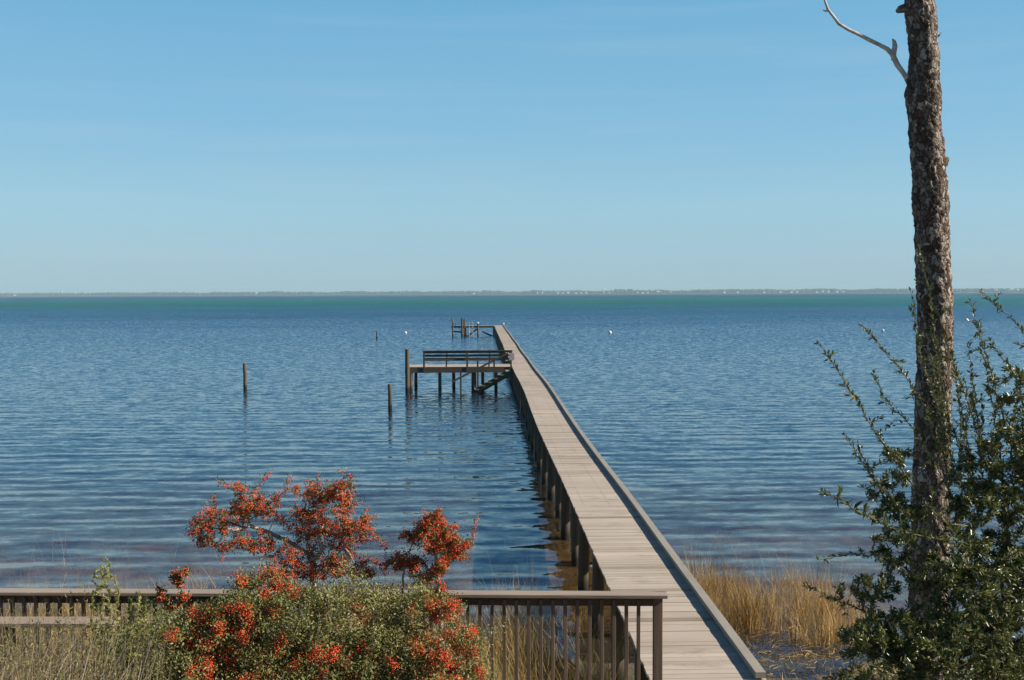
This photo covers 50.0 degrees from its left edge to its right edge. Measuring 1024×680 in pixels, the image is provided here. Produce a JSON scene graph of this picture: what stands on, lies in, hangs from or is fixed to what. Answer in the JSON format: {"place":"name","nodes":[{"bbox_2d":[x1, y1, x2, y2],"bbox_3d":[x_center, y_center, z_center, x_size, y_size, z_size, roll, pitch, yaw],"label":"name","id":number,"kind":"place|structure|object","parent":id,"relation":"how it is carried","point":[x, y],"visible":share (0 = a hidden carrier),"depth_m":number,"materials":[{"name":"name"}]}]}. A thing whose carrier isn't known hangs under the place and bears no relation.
{"place":"outdoors","nodes":[
{"label":"outdoors","id":0,"kind":"place"},
{"bbox_2d":[242,640,622,679],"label":"bank grass","id":1,"kind":"structure","parent":0,"point":[534,672],"depth_m":15.34,"materials":[{"name":"beige plant"}]},
{"bbox_2d":[0,293,1023,679],"bbox_3d":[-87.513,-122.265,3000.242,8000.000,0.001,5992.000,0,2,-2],"label":"water","id":2,"kind":"structure","parent":0,"point":[132,429],"depth_m":47.58,"materials":[{"name":"blue liquid"}]},
{"bbox_2d":[243,363,246,389],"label":"piling","id":3,"kind":"object","parent":2,"relation":"in","point":[244,377],"visible":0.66,"depth_m":65.91,"materials":[{"name":"brown wood"}]},
{"bbox_2d":[388,384,391,409],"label":"piling","id":4,"kind":"object","parent":2,"relation":"in","point":[389,396],"visible":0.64,"depth_m":54.16,"materials":[{"name":"brown wood"}]},
{"bbox_2d":[405,349,511,391],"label":"fishing platform","id":5,"kind":"structure","parent":2,"relation":"in","point":[439,369],"depth_m":64.58,"materials":[{"name":"brown wood"}]},
{"bbox_2d":[506,352,513,360],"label":"sign","id":6,"kind":"object","parent":5,"relation":"attached to","point":[511,356],"visible":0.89,"depth_m":64.54,"materials":[{"name":"white paint"}]},
{"bbox_2d":[451,318,493,335],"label":"end platform","id":7,"kind":"structure","parent":2,"relation":"in","point":[477,326],"depth_m":146.45,"materials":[{"name":"brown wood"}]},
{"bbox_2d":[452,352,512,392],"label":"stairs","id":8,"kind":"structure","parent":2,"relation":"in","point":[494,381],"depth_m":63.47,"materials":[{"name":"brown wood"}]},
{"bbox_2d":[0,288,1023,295],"bbox_3d":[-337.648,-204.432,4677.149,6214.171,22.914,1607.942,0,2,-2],"label":"shoreline","id":9,"kind":"structure","parent":2,"relation":"on","point":[551,292],"depth_m":4531.47,"materials":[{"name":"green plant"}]},
{"bbox_2d":[494,325,766,679],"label":"pier","id":10,"kind":"structure","parent":2,"relation":"in","point":[616,530],"depth_m":18.91,"materials":[{"name":"brown wood"}]},
{"bbox_2d":[736,626,901,679],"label":"reed litter","id":11,"kind":"object","parent":2,"relation":"on","point":[811,667],"visible":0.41,"depth_m":17.35,"materials":[{"name":"brown plant"}]},
{"bbox_2d":[0,0,1023,293],"label":"sky","id":12,"kind":"structure","parent":0,"point":[205,146],"materials":[{"name":"blue"}]},
{"bbox_2d":[0,561,1023,679],"bbox_3d":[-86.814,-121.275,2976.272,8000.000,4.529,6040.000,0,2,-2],"label":"ground","id":13,"kind":"structure","parent":0,"point":[630,666],"depth_m":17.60,"materials":[{"name":"plant"}]},
{"bbox_2d":[0,617,119,677],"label":"bench","id":14,"kind":"object","parent":13,"relation":"on","point":[46,622],"visible":0.42,"depth_m":11.17,"materials":[{"name":"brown wood"}]},
{"bbox_2d":[0,615,167,679],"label":"dead canes","id":15,"kind":"object","parent":13,"relation":"on","point":[70,665],"visible":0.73,"depth_m":7.96,"materials":[{"name":"beige plant"}]},
{"bbox_2d":[84,557,123,679],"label":"feathery shrub","id":16,"kind":"object","parent":13,"relation":"on","point":[100,587],"visible":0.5,"depth_m":10.38,"materials":[{"name":"green plant"}]},
{"bbox_2d":[0,582,245,679],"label":"dry weeds","id":17,"kind":"object","parent":13,"relation":"on","point":[54,668],"visible":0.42,"depth_m":8.42,"materials":[{"name":"plant"}]},
{"bbox_2d":[94,624,154,679],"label":"feathery shrub","id":18,"kind":"object","parent":13,"relation":"on","point":[128,638],"visible":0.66,"depth_m":8.77,"materials":[{"name":"green plant"}]},
{"bbox_2d":[120,591,159,679],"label":"feathery shrub","id":19,"kind":"object","parent":13,"relation":"on","point":[146,609],"visible":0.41,"depth_m":9.59,"materials":[{"name":"green plant"}]},
{"bbox_2d":[154,566,194,654],"bbox_3d":[-2.754,3.130,9.069,0.338,2.562,0.211,1,3,17],"label":"holly sapling","id":20,"kind":"object","parent":13,"relation":"on","point":[175,579],"visible":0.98,"depth_m":9.01,"materials":[{"name":"red plant"}]},
{"bbox_2d":[181,468,389,671],"bbox_3d":[-1.956,2.909,9.725,1.816,3.567,0.838,0,2,-2],"label":"berry tree","id":21,"kind":"object","parent":13,"relation":"on","point":[312,492],"visible":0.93,"depth_m":9.61,"materials":[{"name":"red plant"}]},
{"bbox_2d":[141,554,509,679],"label":"holly bush","id":22,"kind":"object","parent":13,"relation":"on","point":[239,612],"visible":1,"depth_m":8.87,"materials":[{"name":"green plant"}]},
{"bbox_2d":[0,588,667,679],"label":"deck railing","id":23,"kind":"object","parent":13,"relation":"on","point":[564,599],"visible":0.38,"depth_m":11.39,"materials":[{"name":"brown wood"}]},
{"bbox_2d":[366,506,482,636],"bbox_3d":[-0.748,3.064,9.580,0.911,3.324,0.612,2,3,38],"label":"berry shrub","id":24,"kind":"object","parent":13,"relation":"on","point":[429,528],"visible":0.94,"depth_m":9.43,"materials":[{"name":"red plant"}]},
{"bbox_2d":[1,518,894,591],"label":"reed stalks","id":25,"kind":"object","parent":13,"relation":"on","point":[472,564],"visible":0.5,"depth_m":22.51,"materials":[{"name":"plant"}]},
{"bbox_2d":[294,560,634,679],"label":"tall grass","id":26,"kind":"structure","parent":13,"relation":"on","point":[533,623],"depth_m":16.75,"materials":[{"name":"beige plant"}]},
{"bbox_2d":[674,537,872,646],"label":"marsh grass","id":27,"kind":"structure","parent":13,"relation":"on","point":[752,611],"depth_m":19.21,"materials":[{"name":"beige plant"}]},
{"bbox_2d":[823,0,953,679],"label":"pine tree","id":28,"kind":"object","parent":13,"relation":"on","point":[929,162],"visible":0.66,"depth_m":10.97,"materials":[{"name":"brown plant"}]},
{"bbox_2d":[761,656,1018,679],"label":"grass","id":29,"kind":"structure","parent":13,"relation":"on","point":[811,669],"depth_m":16.60,"materials":[{"name":"green plant"}]},
{"bbox_2d":[802,244,1023,679],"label":"shrub","id":30,"kind":"object","parent":13,"relation":"on","point":[989,634],"visible":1,"depth_m":8.71,"materials":[{"name":"green plant"}]},
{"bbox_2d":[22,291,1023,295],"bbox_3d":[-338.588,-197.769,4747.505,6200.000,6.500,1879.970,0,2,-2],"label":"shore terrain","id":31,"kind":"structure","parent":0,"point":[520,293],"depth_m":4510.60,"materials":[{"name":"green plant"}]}
]}

